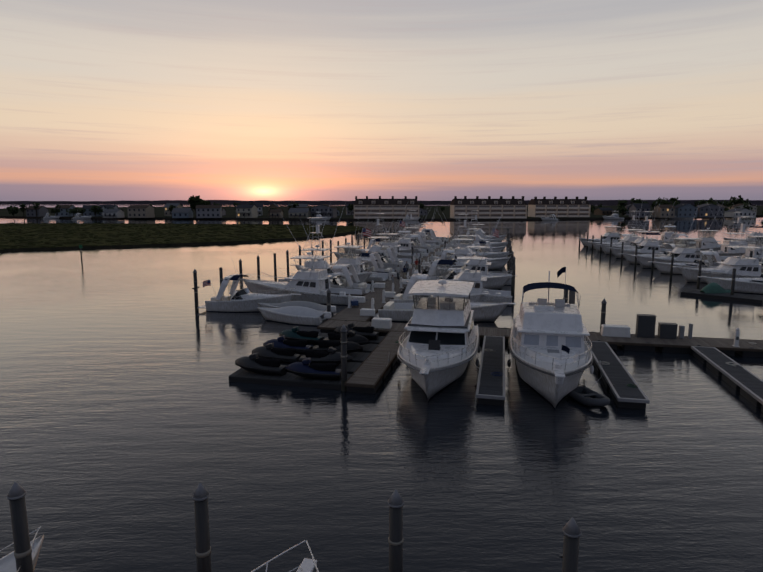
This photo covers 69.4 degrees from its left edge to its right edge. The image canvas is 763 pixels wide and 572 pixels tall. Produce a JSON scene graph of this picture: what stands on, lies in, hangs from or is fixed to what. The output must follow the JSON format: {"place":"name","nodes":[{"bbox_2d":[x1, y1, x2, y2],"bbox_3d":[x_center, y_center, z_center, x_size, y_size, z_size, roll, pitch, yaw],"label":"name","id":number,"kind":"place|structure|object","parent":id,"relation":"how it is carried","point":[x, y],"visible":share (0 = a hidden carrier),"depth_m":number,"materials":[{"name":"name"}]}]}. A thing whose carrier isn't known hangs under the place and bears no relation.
{"place":"outdoors","nodes":[
{"label":"outdoors","id":0,"kind":"place"},
{"bbox_2d":[0,223,367,251],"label":"marsh island","id":1,"kind":"structure","parent":0,"point":[34,236],"depth_m":161.07,"materials":[{"name":"green plant"}]},
{"bbox_2d":[0,203,762,571],"bbox_3d":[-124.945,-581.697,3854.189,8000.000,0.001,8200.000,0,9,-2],"label":"water surface","id":2,"kind":"object","parent":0,"point":[132,417],"depth_m":23.96,"materials":[{"name":"liquid"}]},
{"bbox_2d":[7,482,33,571],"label":"piling","id":3,"kind":"object","parent":2,"relation":"on","point":[20,529],"visible":1,"depth_m":13.46,"materials":[{"name":"wood"}]},
{"bbox_2d":[0,526,43,571],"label":"boat","id":4,"kind":"object","parent":2,"relation":"on","point":[8,563],"visible":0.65,"depth_m":14.25,"materials":[{"name":"white plastic"}]},
{"bbox_2d":[71,213,91,218],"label":"boat","id":5,"kind":"object","parent":2,"relation":"on","point":[83,217],"visible":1,"depth_m":321.12,"materials":[{"name":"white plastic"}]},
{"bbox_2d":[193,269,198,310],"bbox_3d":[-17.290,1.099,51.408,0.381,5.440,0.394,-8,12,-43],"label":"piling","id":6,"kind":"object","parent":2,"relation":"on","point":[195,281],"visible":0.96,"depth_m":51.19,"materials":[{"name":"wood"}]},
{"bbox_2d":[192,483,210,571],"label":"piling","id":7,"kind":"object","parent":2,"relation":"on","point":[200,496],"visible":1,"depth_m":13.40,"materials":[{"name":"wood"}]},
{"bbox_2d":[239,259,242,288],"bbox_3d":[-15.323,-0.275,60.308,0.394,5.454,0.381,-3,9,-14],"label":"piling","id":8,"kind":"object","parent":2,"relation":"on","point":[240,269],"visible":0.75,"depth_m":59.98,"materials":[{"name":"wood"}]},
{"bbox_2d":[198,266,300,311],"bbox_3d":[-12.460,-0.058,51.395,10.225,6.032,2.963,1,9,9],"label":"boat","id":9,"kind":"object","parent":2,"relation":"on","point":[243,300],"visible":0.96,"depth_m":50.70,"materials":[{"name":"white plastic"}]},
{"bbox_2d":[257,256,259,279],"bbox_3d":[-14.427,-0.939,64.755,0.381,5.416,0.371,-9,13,-44],"label":"piling","id":10,"kind":"object","parent":2,"relation":"on","point":[258,266],"visible":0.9,"depth_m":64.44,"materials":[{"name":"wood"}]},
{"bbox_2d":[273,253,276,281],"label":"piling","id":11,"kind":"object","parent":2,"relation":"on","point":[275,272],"visible":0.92,"depth_m":68.97,"materials":[{"name":"wood"}]},
{"bbox_2d":[251,540,318,571],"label":"boat","id":12,"kind":"object","parent":2,"relation":"on","point":[308,565],"visible":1,"depth_m":12.68,"materials":[{"name":"silver metal"}]},
{"bbox_2d":[286,250,289,276],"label":"piling","id":13,"kind":"object","parent":2,"relation":"on","point":[287,257],"visible":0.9,"depth_m":73.35,"materials":[{"name":"wood"}]},
{"bbox_2d":[229,368,351,389],"bbox_3d":[-5.095,5.336,31.448,6.940,0.515,1.900,2,9,12],"label":"jet ski float","id":14,"kind":"object","parent":2,"relation":"on","point":[241,375],"visible":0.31,"depth_m":30.76,"materials":[{"name":"plastic"}]},
{"bbox_2d":[235,352,286,375],"bbox_3d":[-7.064,4.462,31.829,3.217,1.136,1.228,3,9,17],"label":"jet ski","id":15,"kind":"object","parent":14,"relation":"on","point":[252,363],"visible":1,"depth_m":31.45,"materials":[{"name":"plastic"}]},
{"bbox_2d":[285,357,340,379],"bbox_3d":[-3.847,4.611,30.860,3.217,1.136,1.228,1,9,7],"label":"jet ski","id":16,"kind":"object","parent":14,"relation":"on","point":[306,368],"visible":1,"depth_m":30.55,"materials":[{"name":"plastic"}]},
{"bbox_2d":[258,306,330,325],"bbox_3d":[-7.414,2.567,46.586,6.625,1.803,2.335,2,9,14],"label":"covered skiff","id":17,"kind":"object","parent":2,"relation":"on","point":[298,315],"visible":0.92,"depth_m":45.74,"materials":[{"name":"white fabric"}]},
{"bbox_2d":[258,301,335,316],"bbox_3d":[-7.583,2.190,49.041,7.225,1.803,2.435,1,9,9],"label":"covered skiff","id":18,"kind":"object","parent":2,"relation":"on","point":[318,307],"visible":0.46,"depth_m":48.45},
{"bbox_2d":[240,205,361,304],"bbox_3d":[-8.870,-3.119,56.537,13.201,10.821,4.818,2,9,14],"label":"boat","id":19,"kind":"object","parent":2,"relation":"on","point":[312,285],"visible":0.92,"depth_m":55.38,"materials":[{"name":"white plastic"}]},
{"bbox_2d":[256,357,360,373],"bbox_3d":[-4.701,4.991,33.689,7.140,0.515,1.900,2,9,12],"label":"jet ski float","id":20,"kind":"object","parent":2,"relation":"on","point":[352,367],"depth_m":33.04,"materials":[{"name":"grey plastic"}]},
{"bbox_2d":[252,343,301,362],"bbox_3d":[-6.594,4.117,34.077,3.217,1.136,1.228,2,9,15],"label":"jet ski","id":21,"kind":"object","parent":20,"relation":"on","point":[284,355],"visible":0.98,"depth_m":33.73,"materials":[{"name":"plastic"}]},
{"bbox_2d":[299,347,351,363],"bbox_3d":[-3.310,4.243,33.256,3.217,1.136,1.228,2,9,11],"label":"jet ski","id":22,"kind":"object","parent":20,"relation":"on","point":[331,355],"visible":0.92,"depth_m":32.96,"materials":[{"name":"plastic"}]},
{"bbox_2d":[311,213,330,220],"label":"boat","id":23,"kind":"object","parent":2,"relation":"on","point":[321,218],"visible":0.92,"depth_m":294.72,"materials":[{"name":"white plastic"}]},
{"bbox_2d":[278,214,376,282],"bbox_3d":[-6.193,-3.750,65.051,11.601,9.484,5.203,2,9,14],"label":"boat","id":24,"kind":"object","parent":2,"relation":"on","point":[363,276],"visible":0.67,"depth_m":64.49,"materials":[{"name":"white plastic"}]},
{"bbox_2d":[284,252,370,292],"bbox_3d":[-5.766,-1.474,60.617,10.450,6.032,3.031,2,9,11],"label":"boat","id":25,"kind":"object","parent":2,"relation":"on","point":[338,281],"visible":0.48,"depth_m":59.69,"materials":[{"name":"white plastic"}]},
{"bbox_2d":[326,288,330,311],"bbox_3d":[-4.422,2.385,46.266,0.381,4.460,0.394,3,9,20],"label":"dock piling","id":26,"kind":"object","parent":2,"relation":"on","point":[328,291],"visible":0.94,"depth_m":45.98,"materials":[{"name":"wood"}]},
{"bbox_2d":[285,339,377,352],"bbox_3d":[-3.863,4.304,38.163,7.440,0.515,1.900,2,9,12],"label":"jet ski float","id":27,"kind":"object","parent":2,"relation":"on","point":[368,348],"depth_m":37.34,"materials":[{"name":"grey plastic"}]},
{"bbox_2d":[279,326,323,343],"bbox_3d":[-5.707,3.424,38.589,3.217,1.136,1.228,2,9,16],"label":"jet ski","id":28,"kind":"object","parent":27,"relation":"on","point":[310,337],"visible":0.98,"depth_m":38.24,"materials":[{"name":"plastic"}]},
{"bbox_2d":[312,338,362,352],"bbox_3d":[-2.789,3.879,35.626,3.217,1.136,1.228,1,9,8],"label":"jet ski","id":29,"kind":"object","parent":27,"relation":"on","point":[325,345],"visible":0.79,"depth_m":35.39,"materials":[{"name":"plastic"}]},
{"bbox_2d":[295,352,369,362],"bbox_3d":[-4.258,4.649,35.921,7.240,0.515,1.900,2,9,12],"label":"jet ski float","id":30,"kind":"object","parent":2,"relation":"on","point":[359,357],"depth_m":35.17,"materials":[{"name":"plastic"}]},
{"bbox_2d":[263,335,312,353],"bbox_3d":[-6.198,3.819,36.015,3.217,1.136,1.228,1,9,7],"label":"jet ski","id":31,"kind":"object","parent":30,"relation":"on","point":[300,346],"visible":0.81,"depth_m":35.73,"materials":[{"name":"plastic"}]},
{"bbox_2d":[290,205,388,280],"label":"boat","id":32,"kind":"object","parent":2,"relation":"on","point":[355,262],"visible":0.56,"depth_m":68.65,"materials":[{"name":"white plastic"}]},
{"bbox_2d":[340,324,346,391],"bbox_3d":[-2.015,4.587,29.621,0.381,5.160,0.394,-8,12,-43],"label":"dock piling","id":33,"kind":"object","parent":2,"relation":"on","point":[343,330],"visible":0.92,"depth_m":29.37,"materials":[{"name":"wood"}]},
{"bbox_2d":[318,333,384,343],"bbox_3d":[-3.371,3.963,40.383,7.440,0.515,1.900,2,9,12],"label":"jet ski float","id":34,"kind":"object","parent":2,"relation":"on","point":[371,341],"depth_m":39.50,"materials":[{"name":"grey plastic"}]},
{"bbox_2d":[323,330,368,344],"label":"jet ski","id":35,"kind":"object","parent":34,"relation":"on","point":[352,336],"visible":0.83,"depth_m":37.20,"materials":[{"name":"plastic"}]},
{"bbox_2d":[334,322,378,338],"bbox_3d":[-1.856,3.227,39.874,3.217,1.136,1.228,2,9,11],"label":"jet ski","id":36,"kind":"object","parent":34,"relation":"on","point":[367,332],"visible":0.85,"depth_m":39.57,"materials":[{"name":"plastic"}]},
{"bbox_2d":[329,244,394,278],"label":"boat","id":37,"kind":"object","parent":2,"relation":"on","point":[374,263],"visible":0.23,"depth_m":73.24,"materials":[{"name":"white plastic"}]},
{"bbox_2d":[330,211,411,263],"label":"boat","id":38,"kind":"object","parent":2,"relation":"on","point":[376,248],"visible":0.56,"depth_m":86.50,"materials":[{"name":"white plastic"}]},
{"bbox_2d":[344,331,409,393],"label":"finger pier","id":39,"kind":"structure","parent":2,"relation":"on","point":[370,372],"depth_m":32.27,"materials":[{"name":"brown wood"}]},
{"bbox_2d":[353,238,405,270],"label":"boat","id":40,"kind":"object","parent":2,"relation":"on","point":[391,263],"visible":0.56,"depth_m":81.72,"materials":[{"name":"white plastic"}]},
{"bbox_2d":[342,201,419,257],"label":"boat","id":41,"kind":"object","parent":2,"relation":"on","point":[394,244],"visible":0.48,"depth_m":96.04,"materials":[{"name":"white plastic"}]},
{"bbox_2d":[0,200,762,203],"bbox_3d":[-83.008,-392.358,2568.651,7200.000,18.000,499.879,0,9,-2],"label":"tree line","id":42,"kind":"object","parent":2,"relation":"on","point":[332,202],"visible":0.38,"depth_m":2553.63,"materials":[{"name":"green plant"}]},
{"bbox_2d":[328,235,460,320],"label":"dock","id":43,"kind":"object","parent":2,"relation":"on","point":[351,314],"visible":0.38,"depth_m":55.44,"materials":[{"name":"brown wood"}]},
{"bbox_2d":[352,296,365,302],"bbox_3d":[-2.190,1.285,52.855,1.245,0.534,0.634,2,9,12],"label":"dock box","id":44,"kind":"object","parent":43,"relation":"on","point":[361,299],"visible":0.81,"depth_m":52.57,"materials":[{"name":"white plastic"}]},
{"bbox_2d":[360,308,374,315],"bbox_3d":[-1.180,2.217,46.785,1.245,0.534,0.634,2,9,12],"label":"dock box","id":45,"kind":"object","parent":43,"relation":"on","point":[366,312],"visible":1,"depth_m":46.53,"materials":[{"name":"white plastic"}]},
{"bbox_2d":[231,235,511,314],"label":"slip mooring lines","id":46,"kind":"object","parent":43,"relation":"on","point":[384,274],"visible":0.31,"depth_m":69.20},
{"bbox_2d":[385,291,395,297],"bbox_3d":[0.788,0.853,55.667,1.245,0.534,0.634,2,9,12],"label":"dock box","id":47,"kind":"object","parent":43,"relation":"on","point":[389,294],"visible":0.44,"depth_m":55.36,"materials":[{"name":"white plastic"}]},
{"bbox_2d":[367,231,421,252],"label":"boat","id":48,"kind":"object","parent":2,"relation":"on","point":[373,241],"visible":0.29,"depth_m":100.02,"materials":[{"name":"white plastic"}]},
{"bbox_2d":[388,489,403,571],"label":"piling","id":49,"kind":"object","parent":2,"relation":"on","point":[395,505],"visible":1,"depth_m":13.07,"materials":[{"name":"wood"}]},
{"bbox_2d":[377,210,426,252],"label":"boat","id":50,"kind":"object","parent":2,"relation":"on","point":[404,241],"visible":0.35,"depth_m":103.92,"materials":[{"name":"white plastic"}]},
{"bbox_2d":[377,210,435,248],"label":"boat","id":51,"kind":"object","parent":2,"relation":"on","point":[412,239],"visible":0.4,"depth_m":117.64,"materials":[{"name":"white plastic"}]},
{"bbox_2d":[391,227,432,248],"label":"boat","id":52,"kind":"object","parent":2,"relation":"on","point":[421,240],"visible":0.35,"depth_m":112.57,"materials":[{"name":"white plastic"}]},
{"bbox_2d":[393,224,438,244],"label":"boat","id":53,"kind":"object","parent":2,"relation":"on","point":[423,234],"visible":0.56,"depth_m":125.78,"materials":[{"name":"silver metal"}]},
{"bbox_2d":[399,207,445,239],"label":"boat","id":54,"kind":"object","parent":2,"relation":"on","point":[422,230],"visible":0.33,"depth_m":139.98,"materials":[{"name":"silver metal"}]},
{"bbox_2d":[425,222,441,241],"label":"boat","id":55,"kind":"object","parent":2,"relation":"on","point":[432,234],"visible":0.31,"depth_m":130.31,"materials":[{"name":"white plastic"}]},
{"bbox_2d":[397,251,480,400],"bbox_3d":[3.392,1.895,32.458,4.820,8.421,14.302,2,9,12],"label":"motor yacht","id":56,"kind":"object","parent":2,"relation":"on","point":[438,347],"visible":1,"depth_m":31.42,"materials":[{"name":"white plastic"}]},
{"bbox_2d":[390,255,489,302],"bbox_3d":[5.133,-0.124,51.827,10.050,6.032,2.903,2,9,13],"label":"boat","id":57,"kind":"object","parent":2,"relation":"on","point":[416,276],"visible":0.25,"depth_m":51.17,"materials":[{"name":"white plastic"}]},
{"bbox_2d":[374,295,515,321],"bbox_3d":[5.235,2.146,47.447,12.250,2.874,3.560,2,9,12],"label":"boat","id":58,"kind":"object","parent":2,"relation":"on","point":[482,312],"visible":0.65,"depth_m":46.58,"materials":[{"name":"white plastic"}]},
{"bbox_2d":[400,217,511,305],"bbox_3d":[7.484,-2.291,55.602,11.201,9.468,5.006,2,9,11],"label":"boat","id":59,"kind":"object","parent":2,"relation":"on","point":[475,277],"visible":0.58,"depth_m":54.30,"materials":[{"name":"white plastic"}]},
{"bbox_2d":[425,241,497,270],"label":"boat","id":60,"kind":"object","parent":2,"relation":"on","point":[446,251],"visible":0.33,"depth_m":77.68,"materials":[{"name":"white plastic"}]},
{"bbox_2d":[421,213,511,284],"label":"boat","id":61,"kind":"object","parent":2,"relation":"on","point":[483,265],"visible":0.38,"depth_m":68.23,"materials":[{"name":"white plastic"}]},
{"bbox_2d":[419,243,516,288],"bbox_3d":[9.382,-2.113,64.774,12.750,6.032,3.770,2,9,13],"label":"boat","id":62,"kind":"object","parent":2,"relation":"on","point":[494,281],"visible":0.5,"depth_m":63.84,"materials":[{"name":"white plastic"}]},
{"bbox_2d":[449,241,492,254],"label":"boat","id":63,"kind":"object","parent":2,"relation":"on","point":[482,243],"visible":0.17,"depth_m":94.51,"materials":[{"name":"white plastic"}]},
{"bbox_2d":[448,234,503,254],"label":"boat","id":64,"kind":"object","parent":2,"relation":"on","point":[500,248],"visible":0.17,"depth_m":104.04,"materials":[{"name":"white plastic"}]},
{"bbox_2d":[442,214,510,269],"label":"boat","id":65,"kind":"object","parent":2,"relation":"on","point":[465,251],"visible":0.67,"depth_m":81.56,"materials":[{"name":"white plastic"}]},
{"bbox_2d":[439,205,513,259],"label":"boat","id":66,"kind":"object","parent":2,"relation":"on","point":[488,253],"visible":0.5,"depth_m":90.47,"materials":[{"name":"white plastic"}]},
{"bbox_2d":[457,230,501,243],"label":"boat","id":67,"kind":"object","parent":2,"relation":"on","point":[474,232],"visible":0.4,"depth_m":126.36,"materials":[{"name":"white plastic"}]},
{"bbox_2d":[452,215,507,250],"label":"boat","id":68,"kind":"object","parent":2,"relation":"on","point":[478,238],"visible":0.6,"depth_m":112.58,"materials":[{"name":"white plastic"}]},
{"bbox_2d":[472,220,505,241],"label":"boat","id":69,"kind":"object","parent":2,"relation":"on","point":[481,234],"visible":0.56,"depth_m":134.86,"materials":[{"name":"white plastic"}]},
{"bbox_2d":[476,336,504,405],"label":"finger pier","id":70,"kind":"structure","parent":2,"relation":"on","point":[490,389],"depth_m":30.95,"materials":[{"name":"grey wood"}]},
{"bbox_2d":[512,265,515,292],"bbox_3d":[14.783,-0.042,61.628,0.318,4.593,0.310,-5,11,-26],"label":"piling","id":71,"kind":"object","parent":2,"relation":"on","point":[513,284],"visible":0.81,"depth_m":61.43,"materials":[{"name":"wood"}]},
{"bbox_2d":[317,320,762,356],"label":"cross dock","id":72,"kind":"object","parent":2,"relation":"on","point":[633,342],"visible":0.44,"depth_m":38.04,"materials":[{"name":"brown wood"}]},
{"bbox_2d":[371,317,391,328],"bbox_3d":[0.018,2.835,42.247,1.496,0.690,0.814,2,9,12],"label":"dock box","id":73,"kind":"object","parent":72,"relation":"on","point":[383,323],"visible":0.94,"depth_m":41.90,"materials":[{"name":"white plastic"}]},
{"bbox_2d":[600,324,630,337],"bbox_3d":[16.842,3.213,39.630,1.895,0.736,0.814,2,9,12],"label":"dock box","id":74,"kind":"object","parent":72,"relation":"on","point":[609,330],"visible":1,"depth_m":39.31,"materials":[{"name":"white plastic"}]},
{"bbox_2d":[635,314,656,337],"bbox_3d":[18.816,2.842,39.236,1.196,1.590,0.634,2,9,12],"label":"utility cabinet","id":75,"kind":"object","parent":72,"relation":"on","point":[645,325],"visible":1,"depth_m":38.96,"materials":[{"name":"silver metal"}]},
{"bbox_2d":[657,322,677,338],"bbox_3d":[20.233,3.161,38.972,1.144,1.040,0.634,2,9,12],"label":"utility cabinet","id":76,"kind":"object","parent":72,"relation":"on","point":[667,330],"visible":0.98,"depth_m":38.70,"materials":[{"name":"silver metal"}]},
{"bbox_2d":[678,325,684,338],"bbox_3d":[21.183,3.251,38.882,0.312,0.890,0.328,2,9,12],"label":"utility post","id":77,"kind":"object","parent":72,"relation":"on","point":[681,331],"visible":0.96,"depth_m":38.75,"materials":[{"name":"silver metal"}]},
{"bbox_2d":[732,328,739,346],"bbox_3d":[23.672,3.406,36.689,0.340,1.248,0.340,2,9,12],"label":"pedestal cross","id":78,"kind":"object","parent":72,"relation":"on","point":[736,337],"visible":1,"depth_m":36.61,"materials":[{"name":"white plastic"}]},
{"bbox_2d":[540,214,557,220],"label":"boat","id":79,"kind":"object","parent":2,"relation":"on","point":[550,218],"visible":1,"depth_m":291.75,"materials":[{"name":"white plastic"}]},
{"bbox_2d":[507,267,593,407],"bbox_3d":[9.669,2.705,31.528,4.720,7.300,13.552,2,9,13],"label":"motor yacht","id":80,"kind":"object","parent":2,"relation":"on","point":[551,351],"visible":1,"depth_m":29.90,"materials":[{"name":"white plastic"}]},
{"bbox_2d":[559,517,580,571],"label":"piling","id":81,"kind":"object","parent":2,"relation":"on","point":[572,535],"visible":1,"depth_m":12.04,"materials":[{"name":"wood"}]},
{"bbox_2d":[567,383,609,405],"bbox_3d":[10.538,5.506,28.081,1.400,0.910,2.677,-3,9,-16],"label":"inflatable tender","id":82,"kind":"object","parent":2,"relation":"on","point":[584,395],"visible":0.77,"depth_m":27.86,"materials":[{"name":"black plastic"}]},
{"bbox_2d":[579,221,621,246],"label":"boat","id":83,"kind":"object","parent":2,"relation":"on","point":[608,235],"visible":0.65,"depth_m":123.22,"materials":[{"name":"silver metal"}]},
{"bbox_2d":[600,298,606,331],"bbox_3d":[16.386,3.164,40.864,0.381,4.560,0.394,-5,10,-30],"label":"dock piling","id":84,"kind":"object","parent":2,"relation":"on","point":[603,310],"visible":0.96,"depth_m":40.55,"materials":[{"name":"wood"}]},
{"bbox_2d":[582,227,637,248],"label":"boat","id":85,"kind":"object","parent":2,"relation":"on","point":[589,244],"visible":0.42,"depth_m":117.74,"materials":[{"name":"white plastic"}]},
{"bbox_2d":[603,210,623,219],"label":"boat","id":86,"kind":"object","parent":2,"relation":"on","point":[615,216],"visible":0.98,"depth_m":310.76,"materials":[{"name":"white plastic"}]},
{"bbox_2d":[585,341,649,408],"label":"finger pier","id":87,"kind":"structure","parent":2,"relation":"on","point":[618,380],"depth_m":30.08,"materials":[{"name":"grey wood"}]},
{"bbox_2d":[592,206,664,251],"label":"boat","id":88,"kind":"object","parent":2,"relation":"on","point":[626,239],"visible":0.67,"depth_m":110.45,"materials":[{"name":"white plastic"}]},
{"bbox_2d":[596,204,671,254],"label":"boat","id":89,"kind":"object","parent":2,"relation":"on","point":[632,245],"visible":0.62,"depth_m":104.31,"materials":[{"name":"white plastic"}]},
{"bbox_2d":[606,229,663,258],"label":"boat","id":90,"kind":"object","parent":2,"relation":"on","point":[646,246],"visible":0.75,"depth_m":96.93,"materials":[{"name":"white plastic"}]},
{"bbox_2d":[618,235,690,263],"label":"boat","id":91,"kind":"object","parent":2,"relation":"on","point":[629,258],"visible":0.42,"depth_m":89.67,"materials":[{"name":"white plastic"}]},
{"bbox_2d":[631,202,723,267],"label":"boat","id":92,"kind":"object","parent":2,"relation":"on","point":[682,254],"visible":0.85,"depth_m":83.01,"materials":[{"name":"white plastic"}]},
{"bbox_2d":[661,229,695,248],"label":"boat row","id":93,"kind":"object","parent":2,"relation":"on","point":[672,236],"visible":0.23,"depth_m":117.26,"materials":[{"name":"white plastic"}]},
{"bbox_2d":[658,222,699,244],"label":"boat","id":94,"kind":"object","parent":2,"relation":"on","point":[665,236],"visible":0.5,"depth_m":125.74,"materials":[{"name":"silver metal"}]},
{"bbox_2d":[648,241,721,274],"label":"boat","id":95,"kind":"object","parent":2,"relation":"on","point":[662,267],"visible":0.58,"depth_m":77.02,"materials":[{"name":"white plastic"}]},
{"bbox_2d":[697,260,701,285],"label":"marina piling","id":96,"kind":"object","parent":2,"relation":"on","point":[699,272],"visible":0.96,"depth_m":66.13,"materials":[{"name":"wood"}]},
{"bbox_2d":[673,205,762,282],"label":"boat","id":97,"kind":"object","parent":2,"relation":"on","point":[749,267],"visible":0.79,"depth_m":67.95,"materials":[{"name":"white plastic"}]},
{"bbox_2d":[693,221,746,250],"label":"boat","id":98,"kind":"object","parent":2,"relation":"on","point":[708,243],"visible":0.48,"depth_m":106.91,"materials":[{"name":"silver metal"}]},
{"bbox_2d":[680,289,762,303],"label":"dock","id":99,"kind":"object","parent":2,"relation":"on","point":[734,297],"visible":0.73,"depth_m":57.80,"materials":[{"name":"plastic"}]},
{"bbox_2d":[700,282,730,292],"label":"covered jet ski","id":100,"kind":"object","parent":99,"relation":"on","point":[713,287],"visible":0.98,"depth_m":59.20},
{"bbox_2d":[702,207,749,257],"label":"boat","id":101,"kind":"object","parent":2,"relation":"on","point":[730,252],"visible":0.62,"depth_m":97.27,"materials":[{"name":"white plastic"}]},
{"bbox_2d":[691,346,762,411],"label":"finger pier","id":102,"kind":"structure","parent":2,"relation":"on","point":[746,383],"depth_m":31.13,"materials":[{"name":"grey wood"}]},
{"bbox_2d":[697,264,762,293],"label":"boat","id":103,"kind":"object","parent":2,"relation":"on","point":[749,285],"visible":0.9,"depth_m":61.23,"materials":[{"name":"white plastic"}]},
{"bbox_2d":[730,268,735,294],"bbox_3d":[37.101,0.464,58.190,0.339,4.636,0.331,-9,13,-43],"label":"marina piling","id":104,"kind":"object","parent":2,"relation":"on","point":[733,281],"visible":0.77,"depth_m":57.95,"materials":[{"name":"wood"}]},
{"bbox_2d":[720,202,762,261],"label":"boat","id":105,"kind":"object","parent":2,"relation":"on","point":[752,253],"visible":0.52,"depth_m":89.04,"materials":[{"name":"white plastic"}]},
{"bbox_2d":[723,225,762,241],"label":"boat","id":106,"kind":"object","parent":2,"relation":"on","point":[755,233],"visible":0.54,"depth_m":122.79,"materials":[{"name":"white plastic"}]},
{"bbox_2d":[0,205,762,219],"bbox_3d":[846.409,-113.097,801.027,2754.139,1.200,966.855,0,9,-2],"label":"shore ground","id":107,"kind":"structure","parent":0,"point":[231,212],"depth_m":340.57,"materials":[{"name":"green plant"}]},
{"bbox_2d":[4,195,762,216],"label":"shore trees","id":108,"kind":"object","parent":107,"relation":"on","point":[193,201],"visible":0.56,"depth_m":345.46,"materials":[{"name":"green plant"}]},
{"bbox_2d":[26,196,756,218],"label":"shore buildings","id":109,"kind":"structure","parent":107,"relation":"on","point":[489,207],"depth_m":313.58,"materials":[{"name":"beige concrete"}]},
{"bbox_2d":[0,0,762,200],"label":"sky","id":110,"kind":"structure","parent":0,"point":[101,100],"materials":[{"name":"orange"}]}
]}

